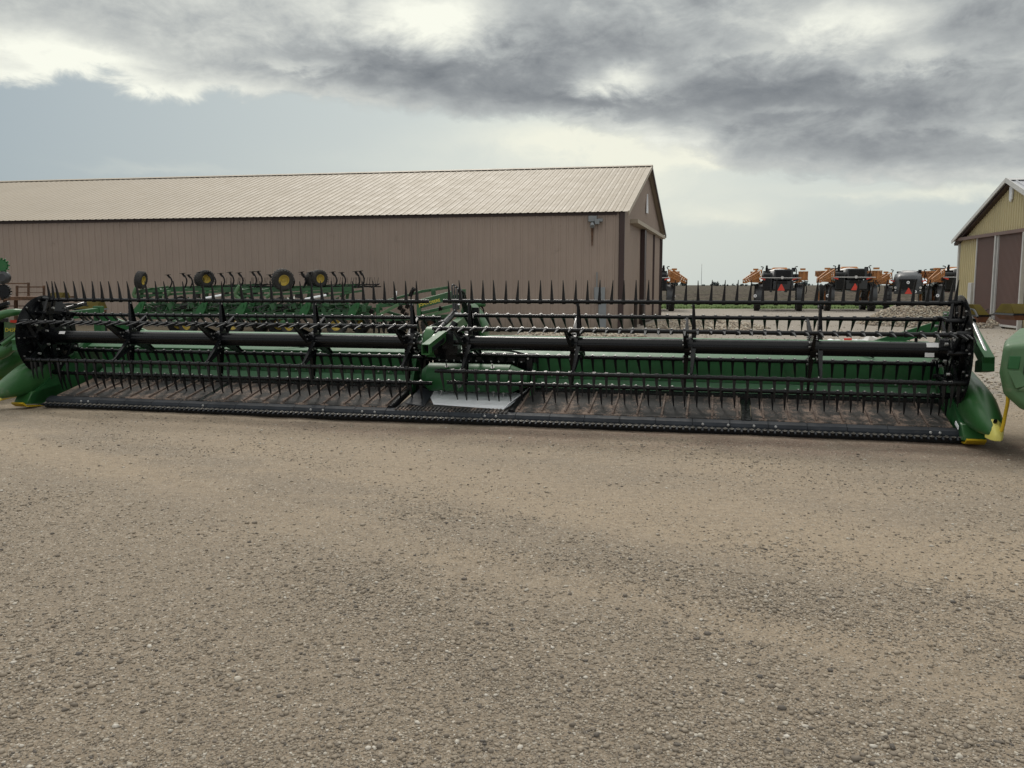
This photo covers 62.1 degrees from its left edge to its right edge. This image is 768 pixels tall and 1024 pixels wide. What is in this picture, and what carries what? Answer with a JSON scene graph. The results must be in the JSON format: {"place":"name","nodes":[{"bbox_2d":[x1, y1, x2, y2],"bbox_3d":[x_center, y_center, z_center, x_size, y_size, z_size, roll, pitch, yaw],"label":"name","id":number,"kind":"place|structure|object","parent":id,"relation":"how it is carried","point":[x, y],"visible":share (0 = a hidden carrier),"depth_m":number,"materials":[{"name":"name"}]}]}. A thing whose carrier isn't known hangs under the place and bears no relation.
{"place":"outdoors","nodes":[
{"label":"outdoors","id":0,"kind":"place"},
{"bbox_2d":[0,309,1023,767],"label":"ground","id":1,"kind":"structure","parent":0,"point":[218,483],"depth_m":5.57,"materials":[{"name":"beige gravel"}]},
{"bbox_2d":[0,258,11,299],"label":"planter","id":2,"kind":"object","parent":1,"relation":"on","point":[5,290],"visible":1,"depth_m":26.45,"materials":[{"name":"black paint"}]},
{"bbox_2d":[0,301,22,400],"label":"draper header","id":3,"kind":"object","parent":1,"relation":"on","point":[10,360],"visible":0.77,"depth_m":13.18,"materials":[{"name":"green metal"}]},
{"bbox_2d":[0,282,73,319],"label":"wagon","id":4,"kind":"object","parent":1,"relation":"on","point":[16,298],"visible":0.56,"depth_m":28.73,"materials":[{"name":"metal"}]},
{"bbox_2d":[51,292,70,302],"bbox_3d":[-12.519,-1.730,23.518,0.555,1.595,0.710,0,7,0],"label":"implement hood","id":5,"kind":"object","parent":1,"relation":"on","point":[62,294],"visible":0.25,"depth_m":23.33,"materials":[{"name":"yellow paint"}]},
{"bbox_2d":[72,302,107,330],"bbox_3d":[-10.864,-1.455,22.040,0.679,1.390,0.710,0,7,0],"label":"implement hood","id":6,"kind":"object","parent":1,"relation":"on","point":[90,304],"visible":0.28,"depth_m":21.82,"materials":[{"name":"yellow paint"}]},
{"bbox_2d":[132,270,273,331],"bbox_3d":[-11.399,-3.062,31.707,5.256,2.379,4.506,0,7,0],"label":"field cultivator","id":7,"kind":"object","parent":1,"relation":"on","point":[206,277],"visible":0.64,"depth_m":31.10,"materials":[{"name":"green paint"}]},
{"bbox_2d":[234,268,382,332],"bbox_3d":[-7.505,-3.009,31.109,5.256,2.411,4.506,0,7,0],"label":"field cultivator","id":8,"kind":"object","parent":1,"relation":"on","point":[284,277],"visible":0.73,"depth_m":30.46,"materials":[{"name":"green paint"}]},
{"bbox_2d":[0,165,665,328],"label":"steel shed","id":9,"kind":"structure","parent":1,"relation":"on","point":[594,226],"depth_m":36.22,"materials":[{"name":"beige metal"}]},
{"bbox_2d":[645,230,654,321],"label":"sliding door","id":10,"kind":"structure","parent":9,"relation":"in","point":[650,237],"depth_m":42.05,"materials":[{"name":"beige metal"}]},
{"bbox_2d":[653,236,660,314],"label":"sliding door","id":11,"kind":"structure","parent":9,"relation":"in","point":[657,241],"depth_m":45.58,"materials":[{"name":"beige metal"}]},
{"bbox_2d":[369,286,485,333],"bbox_3d":[-3.049,-2.619,30.722,4.196,1.818,1.881,0,7,0],"label":"disc ripper","id":12,"kind":"object","parent":1,"relation":"on","point":[436,299],"visible":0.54,"depth_m":30.43,"materials":[{"name":"green paint"}]},
{"bbox_2d":[0,280,1009,444],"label":"draper header","id":13,"kind":"object","parent":1,"relation":"on","point":[891,385],"visible":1,"depth_m":11.25,"materials":[{"name":"black paint"}]},
{"bbox_2d":[514,327,646,336],"bbox_3d":[2.394,-1.811,29.768,4.811,0.409,2.645,0,7,0],"label":"gravel pile","id":14,"kind":"object","parent":1,"relation":"on","point":[583,334],"visible":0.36,"depth_m":28.98,"materials":[{"name":"gravel"}]},
{"bbox_2d":[634,305,637,327],"bbox_3d":[5.220,-2.836,35.913,0.156,1.125,0.152,0,7,0],"label":"bollard","id":15,"kind":"object","parent":1,"relation":"on","point":[635,313],"visible":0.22,"depth_m":35.85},
{"bbox_2d":[640,304,643,325],"bbox_3d":[5.820,-3.049,38.002,0.156,1.065,0.152,0,7,0],"label":"bollard","id":16,"kind":"object","parent":1,"relation":"on","point":[642,313],"visible":0.62,"depth_m":37.92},
{"bbox_2d":[662,265,687,310],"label":"sprayer","id":17,"kind":"object","parent":1,"relation":"on","point":[668,286],"visible":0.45,"depth_m":58.19,"materials":[{"name":"grey paint"}]},
{"bbox_2d":[646,319,770,329],"bbox_3d":[8.300,-2.626,36.441,5.200,0.484,6.400,0,7,0],"label":"gravel pile","id":18,"kind":"object","parent":1,"relation":"on","point":[709,324],"visible":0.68,"depth_m":34.91,"materials":[{"name":"gravel"}]},
{"bbox_2d":[743,265,807,310],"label":"sprayer","id":19,"kind":"object","parent":1,"relation":"on","point":[783,277],"visible":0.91,"depth_m":58.44,"materials":[{"name":"grey paint"}]},
{"bbox_2d":[661,304,893,308],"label":"grass strip","id":20,"kind":"object","parent":1,"relation":"on","point":[778,306],"depth_m":68.10,"materials":[{"name":"green plant"}]},
{"bbox_2d":[815,264,881,310],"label":"sprayer","id":21,"kind":"object","parent":1,"relation":"on","point":[838,276],"visible":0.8,"depth_m":58.47,"materials":[{"name":"grey paint"}]},
{"bbox_2d":[828,336,877,340],"bbox_3d":[10.977,-1.433,27.001,1.811,0.346,0.904,0,7,0],"label":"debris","id":22,"kind":"object","parent":1,"relation":"on","point":[870,338],"visible":0.27,"depth_m":26.72,"materials":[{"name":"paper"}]},
{"bbox_2d":[874,269,935,309],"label":"sprayer","id":23,"kind":"object","parent":1,"relation":"on","point":[908,278],"visible":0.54,"depth_m":59.48,"materials":[{"name":"grey paint"}]},
{"bbox_2d":[856,300,1004,328],"bbox_3d":[18.900,-3.196,38.388,6.200,1.167,6.400,0,7,0],"label":"gravel pile","id":24,"kind":"object","parent":1,"relation":"on","point":[930,311],"visible":0.42,"depth_m":36.92,"materials":[{"name":"gravel"}]},
{"bbox_2d":[918,265,956,300],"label":"sprayer","id":25,"kind":"object","parent":1,"relation":"on","point":[939,276],"visible":0.3,"depth_m":59.21,"materials":[{"name":"grey paint"}]},
{"bbox_2d":[969,304,994,322],"bbox_3d":[8.231,-0.679,15.083,0.575,1.460,0.710,0,7,0],"label":"implement hood","id":26,"kind":"object","parent":1,"relation":"on","point":[983,315],"visible":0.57,"depth_m":14.77,"materials":[{"name":"yellow paint"}]},
{"bbox_2d":[993,304,1023,319],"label":"implement hood","id":27,"kind":"object","parent":1,"relation":"on","point":[1010,311],"visible":1,"depth_m":13.87,"materials":[{"name":"yellow paint"}]},
{"bbox_2d":[999,328,1023,409],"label":"draper header","id":28,"kind":"object","parent":1,"relation":"on","point":[1011,372],"visible":1,"depth_m":8.56,"materials":[{"name":"green plastic"}]},
{"bbox_2d":[0,0,1023,284],"label":"sky","id":29,"kind":"structure","parent":0,"point":[812,135],"materials":[{"name":"grey"}]},
{"bbox_2d":[499,310,1016,401],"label":"gravel","id":30,"kind":"structure","parent":0,"point":[996,387],"depth_m":23.28,"materials":[{"name":"grey gravel"}]},
{"bbox_2d":[673,285,892,288],"bbox_3d":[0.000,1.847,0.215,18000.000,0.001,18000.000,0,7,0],"label":"farmland","id":31,"kind":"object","parent":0,"point":[732,287],"depth_m":636.81,"materials":[{"name":"soil"}]},
{"bbox_2d":[672,281,685,285],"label":"trees","id":32,"kind":"object","parent":31,"relation":"on","point":[682,284],"visible":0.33,"depth_m":1487.77,"materials":[{"name":"green plant"}]},
{"bbox_2d":[702,283,754,285],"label":"trees","id":33,"kind":"object","parent":31,"relation":"on","point":[732,284],"visible":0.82,"depth_m":1489.41,"materials":[{"name":"green plant"}]},
{"bbox_2d":[662,289,954,300],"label":"field","id":34,"kind":"structure","parent":0,"point":[743,294],"depth_m":127.18,"materials":[{"name":"soil"}]},
{"bbox_2d":[951,178,1023,329],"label":"barn","id":35,"kind":"structure","parent":0,"point":[988,239],"depth_m":36.15,"materials":[{"name":"beige metal"}]},
{"bbox_2d":[973,236,997,318],"bbox_3d":[20.715,-4.507,37.311,0.179,3.880,2.235,1,7,8],"label":"sliding door","id":36,"kind":"structure","parent":35,"relation":"in","point":[986,247],"depth_m":37.27,"materials":[{"name":"brown metal"}]},
{"bbox_2d":[992,232,1023,329],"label":"sliding door","id":37,"kind":"structure","parent":35,"relation":"in","point":[1009,272],"depth_m":34.84,"materials":[{"name":"brown metal"}]}
]}

